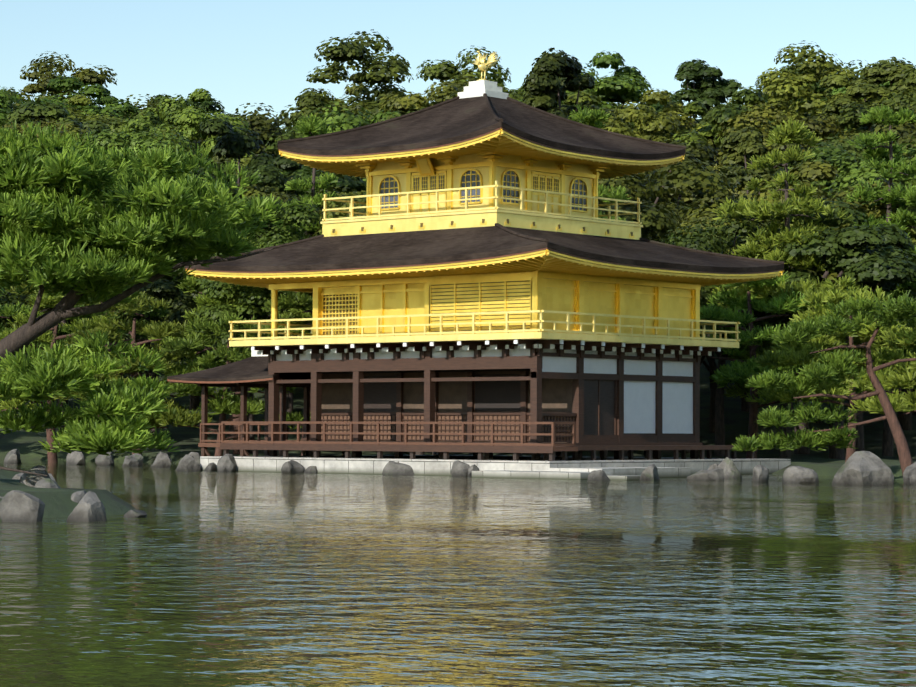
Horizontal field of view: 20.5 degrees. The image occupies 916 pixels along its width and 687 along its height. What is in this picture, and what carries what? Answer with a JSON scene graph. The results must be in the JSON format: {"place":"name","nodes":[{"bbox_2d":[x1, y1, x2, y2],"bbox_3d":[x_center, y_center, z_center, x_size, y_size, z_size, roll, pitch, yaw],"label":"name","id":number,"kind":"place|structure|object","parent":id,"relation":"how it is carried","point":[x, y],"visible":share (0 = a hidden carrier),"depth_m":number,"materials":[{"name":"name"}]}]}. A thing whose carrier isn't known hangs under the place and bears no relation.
{"place":"outdoors","nodes":[
{"label":"outdoors","id":0,"kind":"place"},
{"bbox_2d":[0,460,915,686],"bbox_3d":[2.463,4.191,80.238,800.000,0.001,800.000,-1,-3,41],"label":"pond water","id":1,"kind":"structure","parent":0,"point":[229,579],"depth_m":23.61,"materials":[{"name":"green liquid"}]},
{"bbox_2d":[4,449,21,463],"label":"rock","id":2,"kind":"object","parent":1,"relation":"in","point":[12,456],"visible":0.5,"depth_m":103.55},
{"bbox_2d":[0,490,44,522],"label":"rock","id":3,"kind":"object","parent":1,"relation":"in","point":[18,506],"visible":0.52,"depth_m":38.63,"materials":[{"name":"stone"}]},
{"bbox_2d":[66,451,85,464],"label":"rock","id":4,"kind":"object","parent":1,"relation":"in","point":[75,458],"visible":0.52,"depth_m":100.55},
{"bbox_2d":[66,491,106,521],"bbox_3d":[-5.775,2.630,39.322,0.636,0.693,0.618,-1,-3,41],"label":"rock","id":5,"kind":"object","parent":1,"relation":"in","point":[89,507],"visible":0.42,"depth_m":39.09,"materials":[{"name":"stone"}]},
{"bbox_2d":[95,452,113,465],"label":"rock","id":6,"kind":"object","parent":1,"relation":"in","point":[103,460],"visible":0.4,"depth_m":98.97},
{"bbox_2d":[122,453,143,465],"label":"rock","id":7,"kind":"object","parent":1,"relation":"in","point":[135,459],"visible":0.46,"depth_m":97.47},
{"bbox_2d":[151,452,171,466],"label":"rock","id":8,"kind":"object","parent":1,"relation":"in","point":[162,459],"visible":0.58,"depth_m":95.94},
{"bbox_2d":[175,454,201,470],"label":"rock","id":9,"kind":"object","parent":1,"relation":"in","point":[187,462],"visible":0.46,"depth_m":86.98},
{"bbox_2d":[217,454,235,471],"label":"rock","id":10,"kind":"object","parent":1,"relation":"in","point":[226,463],"visible":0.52,"depth_m":85.82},
{"bbox_2d":[167,350,344,455],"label":"fishing pavilion","id":11,"kind":"structure","parent":1,"relation":"on","point":[249,372],"depth_m":90.72,"materials":[{"name":"brown wood"}]},
{"bbox_2d":[281,460,304,472],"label":"rock","id":12,"kind":"object","parent":1,"relation":"in","point":[291,466],"visible":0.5,"depth_m":83.57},
{"bbox_2d":[382,461,413,474],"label":"rock","id":13,"kind":"object","parent":1,"relation":"in","point":[393,468],"visible":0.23,"depth_m":80.91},
{"bbox_2d":[451,460,469,475],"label":"rock","id":14,"kind":"object","parent":1,"relation":"in","point":[459,468],"visible":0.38,"depth_m":79.00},
{"bbox_2d":[587,470,609,480],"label":"rock","id":15,"kind":"object","parent":1,"relation":"in","point":[598,475],"visible":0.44,"depth_m":73.41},
{"bbox_2d":[640,464,659,480],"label":"rock","id":16,"kind":"object","parent":1,"relation":"in","point":[650,473],"visible":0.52,"depth_m":73.69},
{"bbox_2d":[687,468,723,479],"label":"rock","id":17,"kind":"object","parent":1,"relation":"in","point":[716,474],"visible":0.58,"depth_m":74.38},
{"bbox_2d":[717,457,741,478],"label":"rock","id":18,"kind":"object","parent":1,"relation":"in","point":[729,467],"visible":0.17,"depth_m":76.73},
{"bbox_2d":[751,465,768,481],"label":"rock","id":19,"kind":"object","parent":1,"relation":"in","point":[760,473],"visible":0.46,"depth_m":72.02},
{"bbox_2d":[782,466,818,482],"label":"rock","id":20,"kind":"object","parent":1,"relation":"in","point":[796,474],"visible":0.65,"depth_m":70.81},
{"bbox_2d":[832,451,893,484],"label":"rock","id":21,"kind":"object","parent":1,"relation":"in","point":[863,468],"visible":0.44,"depth_m":68.83,"materials":[{"name":"stone"}]},
{"bbox_2d":[903,462,915,484],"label":"rock","id":22,"kind":"object","parent":1,"relation":"in","point":[909,475],"visible":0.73,"depth_m":69.69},
{"bbox_2d":[0,292,915,517],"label":"terrain","id":23,"kind":"structure","parent":0,"point":[58,502],"depth_m":117.11,"materials":[{"name":"plant"}]},
{"bbox_2d":[0,256,30,329],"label":"broadleaf tree","id":24,"kind":"object","parent":23,"relation":"on","point":[11,300],"visible":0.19,"depth_m":126.07,"materials":[{"name":"green plant"}]},
{"bbox_2d":[0,293,42,402],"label":"shore pine","id":25,"kind":"object","parent":23,"relation":"on","point":[6,311],"visible":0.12,"depth_m":111.42,"materials":[{"name":"green plant"}]},
{"bbox_2d":[19,465,50,486],"bbox_3d":[-8.452,2.912,50.607,0.690,0.971,1.024,1,-2,-11],"label":"rock","id":26,"kind":"object","parent":23,"relation":"on","point":[30,480],"visible":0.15,"depth_m":50.31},
{"bbox_2d":[0,87,70,127],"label":"broadleaf tree","id":27,"kind":"object","parent":23,"relation":"on","point":[4,116],"visible":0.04,"depth_m":205.94,"materials":[{"name":"green plant"}]},
{"bbox_2d":[34,478,59,487],"bbox_3d":[-7.418,2.786,45.603,0.727,0.738,0.704,3,-10,-9],"label":"rock","id":28,"kind":"object","parent":23,"relation":"on","point":[46,483],"visible":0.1,"depth_m":45.41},
{"bbox_2d":[6,99,109,134],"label":"broadleaf tree","id":29,"kind":"object","parent":23,"relation":"on","point":[54,111],"visible":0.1,"depth_m":170.69,"materials":[{"name":"green plant"}]},
{"bbox_2d":[0,118,116,236],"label":"broadleaf tree","id":30,"kind":"object","parent":23,"relation":"on","point":[19,128],"visible":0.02,"depth_m":148.07,"materials":[{"name":"green plant"}]},
{"bbox_2d":[5,51,116,115],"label":"broadleaf tree","id":31,"kind":"object","parent":23,"relation":"on","point":[89,76],"visible":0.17,"depth_m":258.75,"materials":[{"name":"green plant"}]},
{"bbox_2d":[6,130,127,444],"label":"conifer","id":32,"kind":"object","parent":23,"relation":"on","point":[26,292],"visible":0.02,"depth_m":117.09,"materials":[{"name":"plant"}]},
{"bbox_2d":[13,95,129,140],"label":"broadleaf tree","id":33,"kind":"object","parent":23,"relation":"on","point":[79,100],"visible":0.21,"depth_m":214.52,"materials":[{"name":"green plant"}]},
{"bbox_2d":[0,286,149,462],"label":"shore pine","id":34,"kind":"object","parent":23,"relation":"on","point":[50,301],"visible":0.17,"depth_m":106.51,"materials":[{"name":"green plant"}]},
{"bbox_2d":[40,75,139,119],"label":"broadleaf tree","id":35,"kind":"object","parent":23,"relation":"on","point":[110,103],"visible":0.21,"depth_m":223.37,"materials":[{"name":"green plant"}]},
{"bbox_2d":[38,282,173,414],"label":"shore pine","id":36,"kind":"object","parent":23,"relation":"on","point":[63,330],"visible":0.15,"depth_m":111.83,"materials":[{"name":"green plant"}]},
{"bbox_2d":[105,119,128,133],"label":"broadleaf tree","id":37,"kind":"object","parent":23,"relation":"on","point":[114,125],"depth_m":203.94,"materials":[{"name":"green plant"}]},
{"bbox_2d":[51,291,216,454],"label":"shore pine","id":38,"kind":"object","parent":23,"relation":"on","point":[155,329],"visible":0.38,"depth_m":103.61,"materials":[{"name":"green plant"}]},
{"bbox_2d":[0,120,285,475],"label":"pine","id":39,"kind":"object","parent":23,"relation":"on","point":[105,256],"visible":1,"depth_m":48.63,"materials":[{"name":"green plant"}]},
{"bbox_2d":[122,94,167,117],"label":"broadleaf tree","id":40,"kind":"object","parent":23,"relation":"on","point":[149,104],"visible":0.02,"depth_m":245.66,"materials":[{"name":"green plant"}]},
{"bbox_2d":[89,240,202,379],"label":"broadleaf tree","id":41,"kind":"object","parent":23,"relation":"on","point":[150,317],"depth_m":127.51,"materials":[{"name":"green plant"}]},
{"bbox_2d":[56,128,236,375],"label":"broadleaf tree","id":42,"kind":"object","parent":23,"relation":"on","point":[117,139],"visible":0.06,"depth_m":143.32,"materials":[{"name":"green plant"}]},
{"bbox_2d":[87,266,218,436],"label":"broadleaf tree","id":43,"kind":"object","parent":23,"relation":"on","point":[159,287],"visible":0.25,"depth_m":115.43,"materials":[{"name":"green plant"}]},
{"bbox_2d":[119,88,255,160],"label":"broadleaf tree","id":44,"kind":"object","parent":23,"relation":"on","point":[188,117],"visible":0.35,"depth_m":190.88,"materials":[{"name":"green plant"}]},
{"bbox_2d":[151,130,237,167],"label":"broadleaf tree","id":45,"kind":"object","parent":23,"relation":"on","point":[215,158],"visible":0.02,"depth_m":158.36,"materials":[{"name":"green plant"}]},
{"bbox_2d":[172,93,246,124],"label":"broadleaf tree","id":46,"kind":"object","parent":23,"relation":"on","point":[206,105],"visible":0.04,"depth_m":245.46,"materials":[{"name":"green plant"}]},
{"bbox_2d":[136,311,310,455],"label":"shore pine","id":47,"kind":"object","parent":23,"relation":"on","point":[225,403],"visible":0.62,"depth_m":100.29,"materials":[{"name":"green plant"}]},
{"bbox_2d":[148,236,309,453],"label":"shore pine","id":48,"kind":"object","parent":23,"relation":"on","point":[201,301],"visible":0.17,"depth_m":108.26,"materials":[{"name":"green plant"}]},
{"bbox_2d":[171,115,301,435],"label":"broadleaf tree","id":49,"kind":"object","parent":23,"relation":"on","point":[233,144],"visible":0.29,"depth_m":122.72,"materials":[{"name":"green plant"}]},
{"bbox_2d":[172,103,301,157],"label":"broadleaf tree","id":50,"kind":"object","parent":23,"relation":"on","point":[264,127],"visible":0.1,"depth_m":200.10,"materials":[{"name":"green plant"}]},
{"bbox_2d":[204,290,283,348],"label":"broadleaf tree","id":51,"kind":"object","parent":23,"relation":"on","point":[224,338],"visible":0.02,"depth_m":114.46,"materials":[{"name":"green plant"}]},
{"bbox_2d":[217,158,280,200],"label":"broadleaf tree","id":52,"kind":"object","parent":23,"relation":"on","point":[254,189],"visible":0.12,"depth_m":151.49,"materials":[{"name":"green plant"}]},
{"bbox_2d":[192,195,323,453],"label":"broadleaf tree","id":53,"kind":"object","parent":23,"relation":"on","point":[215,312],"visible":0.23,"depth_m":107.29,"materials":[{"name":"green plant"}]},
{"bbox_2d":[216,291,312,455],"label":"tree","id":54,"kind":"object","parent":23,"relation":"on","point":[300,304],"visible":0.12,"depth_m":102.53,"materials":[{"name":"green plant"}]},
{"bbox_2d":[187,153,354,214],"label":"broadleaf tree","id":55,"kind":"object","parent":23,"relation":"on","point":[307,175],"visible":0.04,"depth_m":160.80,"materials":[{"name":"green plant"}]},
{"bbox_2d":[258,198,304,415],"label":"broadleaf tree","id":56,"kind":"object","parent":23,"relation":"on","point":[289,402],"depth_m":129.63,"materials":[{"name":"green plant"}]},
{"bbox_2d":[205,186,359,303],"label":"broadleaf tree","id":57,"kind":"object","parent":23,"relation":"on","point":[284,198],"depth_m":136.90,"materials":[{"name":"green plant"}]},
{"bbox_2d":[236,113,344,337],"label":"conifer","id":58,"kind":"object","parent":23,"relation":"on","point":[310,127],"visible":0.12,"depth_m":111.62,"materials":[{"name":"plant"}]},
{"bbox_2d":[290,170,366,214],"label":"broadleaf tree","id":59,"kind":"object","parent":23,"relation":"on","point":[349,183],"visible":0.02,"depth_m":155.90,"materials":[{"name":"green plant"}]},
{"bbox_2d":[277,99,401,180],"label":"broadleaf tree","id":60,"kind":"object","parent":23,"relation":"on","point":[340,122],"visible":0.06,"depth_m":178.37,"materials":[{"name":"green plant"}]},
{"bbox_2d":[305,83,375,111],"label":"broadleaf tree","id":61,"kind":"object","parent":23,"relation":"on","point":[350,91],"visible":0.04,"depth_m":247.93,"materials":[{"name":"green plant"}]},
{"bbox_2d":[275,29,413,136],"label":"broadleaf tree","id":62,"kind":"object","parent":23,"relation":"on","point":[381,73],"visible":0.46,"depth_m":231.32,"materials":[{"name":"green plant"}]},
{"bbox_2d":[263,103,429,153],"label":"broadleaf tree","id":63,"kind":"object","parent":23,"relation":"on","point":[285,137],"depth_m":192.73,"materials":[{"name":"green plant"}]},
{"bbox_2d":[313,193,409,454],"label":"broadleaf tree","id":64,"kind":"object","parent":23,"relation":"on","point":[339,214],"visible":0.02,"depth_m":104.51,"materials":[{"name":"green plant"}]},
{"bbox_2d":[378,79,465,112],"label":"broadleaf tree","id":65,"kind":"object","parent":23,"relation":"on","point":[405,103],"visible":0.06,"depth_m":196.08,"materials":[{"name":"green plant"}]},
{"bbox_2d":[422,75,485,106],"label":"broadleaf tree","id":66,"kind":"object","parent":23,"relation":"on","point":[442,94],"visible":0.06,"depth_m":180.02,"materials":[{"name":"green plant"}]},
{"bbox_2d":[416,46,525,102],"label":"broadleaf tree","id":67,"kind":"object","parent":23,"relation":"on","point":[442,71],"visible":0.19,"depth_m":219.74,"materials":[{"name":"green plant"}]},
{"bbox_2d":[200,455,790,479],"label":"stone base","id":68,"kind":"object","parent":23,"relation":"on","point":[508,466],"visible":0.4,"depth_m":81.41,"materials":[{"name":"stone"}]},
{"bbox_2d":[185,80,783,460],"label":"pavilion","id":69,"kind":"structure","parent":68,"relation":"on","point":[481,280],"depth_m":84.46,"materials":[{"name":"gold metal"}]},
{"bbox_2d":[472,47,499,80],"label":"phoenix statue","id":70,"kind":"object","parent":69,"relation":"on","point":[480,60],"visible":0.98,"depth_m":87.69,"materials":[{"name":"gold metal"}]},
{"bbox_2d":[522,47,625,126],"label":"broadleaf tree","id":71,"kind":"object","parent":23,"relation":"on","point":[545,88],"visible":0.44,"depth_m":182.89,"materials":[{"name":"green plant"}]},
{"bbox_2d":[517,63,652,137],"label":"broadleaf tree","id":72,"kind":"object","parent":23,"relation":"on","point":[613,85],"visible":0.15,"depth_m":209.94,"materials":[{"name":"green plant"}]},
{"bbox_2d":[568,103,630,222],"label":"broadleaf tree","id":73,"kind":"object","parent":23,"relation":"on","point":[591,117],"visible":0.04,"depth_m":114.31,"materials":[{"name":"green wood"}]},
{"bbox_2d":[557,90,646,181],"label":"broadleaf tree","id":74,"kind":"object","parent":23,"relation":"on","point":[570,101],"depth_m":202.55,"materials":[{"name":"green plant"}]},
{"bbox_2d":[557,50,680,122],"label":"broadleaf tree","id":75,"kind":"object","parent":23,"relation":"on","point":[613,60],"visible":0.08,"depth_m":215.69,"materials":[{"name":"green plant"}]},
{"bbox_2d":[595,99,698,209],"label":"broadleaf tree","id":76,"kind":"object","parent":23,"relation":"on","point":[613,124],"visible":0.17,"depth_m":180.81,"materials":[{"name":"green plant"}]},
{"bbox_2d":[601,88,719,180],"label":"broadleaf tree","id":77,"kind":"object","parent":23,"relation":"on","point":[673,109],"visible":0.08,"depth_m":199.10,"materials":[{"name":"green plant"}]},
{"bbox_2d":[598,151,745,243],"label":"broadleaf tree","id":78,"kind":"object","parent":23,"relation":"on","point":[654,217],"visible":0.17,"depth_m":119.19,"materials":[{"name":"green plant"}]},
{"bbox_2d":[608,138,735,239],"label":"broadleaf tree","id":79,"kind":"object","parent":23,"relation":"on","point":[706,152],"visible":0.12,"depth_m":139.26,"materials":[{"name":"green plant"}]},
{"bbox_2d":[666,58,741,125],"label":"broadleaf tree","id":80,"kind":"object","parent":23,"relation":"on","point":[708,90],"visible":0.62,"depth_m":232.59,"materials":[{"name":"green plant"}]},
{"bbox_2d":[702,351,716,432],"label":"broadleaf tree","id":81,"kind":"object","parent":23,"relation":"on","point":[709,367],"depth_m":124.85,"materials":[{"name":"brown plant"}]},
{"bbox_2d":[687,163,768,384],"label":"broadleaf tree","id":82,"kind":"object","parent":23,"relation":"on","point":[736,168],"visible":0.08,"depth_m":143.69,"materials":[{"name":"green plant"}]},
{"bbox_2d":[670,86,804,192],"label":"broadleaf tree","id":83,"kind":"object","parent":23,"relation":"on","point":[721,114],"visible":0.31,"depth_m":178.40,"materials":[{"name":"green plant"}]},
{"bbox_2d":[662,214,822,456],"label":"broadleaf tree","id":84,"kind":"object","parent":23,"relation":"on","point":[735,229],"visible":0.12,"depth_m":101.97,"materials":[{"name":"green plant"}]},
{"bbox_2d":[693,125,801,222],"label":"broadleaf tree","id":85,"kind":"object","parent":23,"relation":"on","point":[747,143],"visible":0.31,"depth_m":159.96,"materials":[{"name":"green plant"}]},
{"bbox_2d":[681,102,842,202],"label":"broadleaf tree","id":86,"kind":"object","parent":23,"relation":"on","point":[819,126],"visible":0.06,"depth_m":171.02,"materials":[{"name":"green plant"}]},
{"bbox_2d":[700,271,865,458],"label":"shore pine","id":87,"kind":"object","parent":23,"relation":"on","point":[739,372],"visible":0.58,"depth_m":95.86,"materials":[{"name":"green plant"}]},
{"bbox_2d":[739,177,833,436],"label":"broadleaf tree","id":88,"kind":"object","parent":23,"relation":"on","point":[780,226],"depth_m":119.00,"materials":[{"name":"green plant"}]},
{"bbox_2d":[711,118,873,457],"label":"conifer","id":89,"kind":"object","parent":23,"relation":"on","point":[789,133],"visible":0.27,"depth_m":99.01,"materials":[{"name":"plant"}]},
{"bbox_2d":[759,76,828,117],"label":"broadleaf tree","id":90,"kind":"object","parent":23,"relation":"on","point":[817,88],"visible":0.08,"depth_m":229.88,"materials":[{"name":"green plant"}]},
{"bbox_2d":[676,159,915,453],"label":"broadleaf tree","id":91,"kind":"object","parent":23,"relation":"on","point":[821,172],"visible":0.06,"depth_m":109.73,"materials":[{"name":"green plant"}]},
{"bbox_2d":[743,40,860,132],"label":"broadleaf tree","id":92,"kind":"object","parent":23,"relation":"on","point":[810,71],"visible":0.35,"depth_m":209.46,"materials":[{"name":"green plant"}]},
{"bbox_2d":[732,291,915,474],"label":"island pine","id":93,"kind":"object","parent":23,"relation":"on","point":[900,311],"visible":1,"depth_m":73.24,"materials":[{"name":"green plant"}]},
{"bbox_2d":[771,134,877,400],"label":"broadleaf tree","id":94,"kind":"object","parent":23,"relation":"on","point":[847,146],"visible":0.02,"depth_m":136.46,"materials":[{"name":"green plant"}]},
{"bbox_2d":[780,60,868,99],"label":"broadleaf tree","id":95,"kind":"object","parent":23,"relation":"on","point":[826,90],"depth_m":249.78,"materials":[{"name":"green plant"}]},
{"bbox_2d":[742,197,915,459],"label":"broadleaf tree","id":96,"kind":"object","parent":23,"relation":"on","point":[882,261],"visible":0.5,"depth_m":97.57,"materials":[{"name":"green plant"}]},
{"bbox_2d":[746,275,915,461],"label":"shore pine","id":97,"kind":"object","parent":23,"relation":"on","point":[780,355],"visible":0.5,"depth_m":91.73,"materials":[{"name":"green plant"}]},
{"bbox_2d":[800,92,870,140],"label":"broadleaf tree","id":98,"kind":"object","parent":23,"relation":"on","point":[835,96],"visible":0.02,"depth_m":203.97,"materials":[{"name":"green plant"}]},
{"bbox_2d":[779,136,915,414],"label":"broadleaf tree","id":99,"kind":"object","parent":23,"relation":"on","point":[838,158],"visible":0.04,"depth_m":129.69,"materials":[{"name":"green plant"}]},
{"bbox_2d":[819,56,915,138],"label":"broadleaf tree","id":100,"kind":"object","parent":23,"relation":"on","point":[881,72],"visible":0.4,"depth_m":187.39,"materials":[{"name":"green plant"}]},
{"bbox_2d":[831,274,913,451],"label":"broadleaf tree","id":101,"kind":"object","parent":23,"relation":"on","point":[859,418],"visible":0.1,"depth_m":103.72,"materials":[{"name":"green plant"}]},
{"bbox_2d":[836,90,915,174],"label":"broadleaf tree","id":102,"kind":"object","parent":23,"relation":"on","point":[855,116],"visible":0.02,"depth_m":168.48,"materials":[{"name":"green plant"}]},
{"bbox_2d":[842,104,915,455],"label":"conifer","id":103,"kind":"object","parent":23,"relation":"on","point":[886,168],"visible":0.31,"depth_m":105.02,"materials":[{"name":"plant"}]},
{"bbox_2d":[848,302,915,414],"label":"shore pine","id":104,"kind":"object","parent":23,"relation":"on","point":[874,404],"visible":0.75,"depth_m":84.00,"materials":[{"name":"green plant"}]},
{"bbox_2d":[862,106,915,176],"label":"broadleaf tree","id":105,"kind":"object","parent":23,"relation":"on","point":[906,130],"visible":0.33,"depth_m":159.80,"materials":[{"name":"green plant"}]},
{"bbox_2d":[866,183,915,429],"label":"broadleaf tree","id":106,"kind":"object","parent":23,"relation":"on","point":[905,421],"depth_m":126.10,"materials":[{"name":"green plant"}]},
{"bbox_2d":[879,65,915,108],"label":"broadleaf tree","id":107,"kind":"object","parent":23,"relation":"on","point":[910,79],"visible":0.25,"depth_m":183.53,"materials":[{"name":"green plant"}]},
{"bbox_2d":[0,0,915,130],"label":"sky","id":108,"kind":"structure","parent":0,"point":[241,52],"materials":[{"name":"blue"}]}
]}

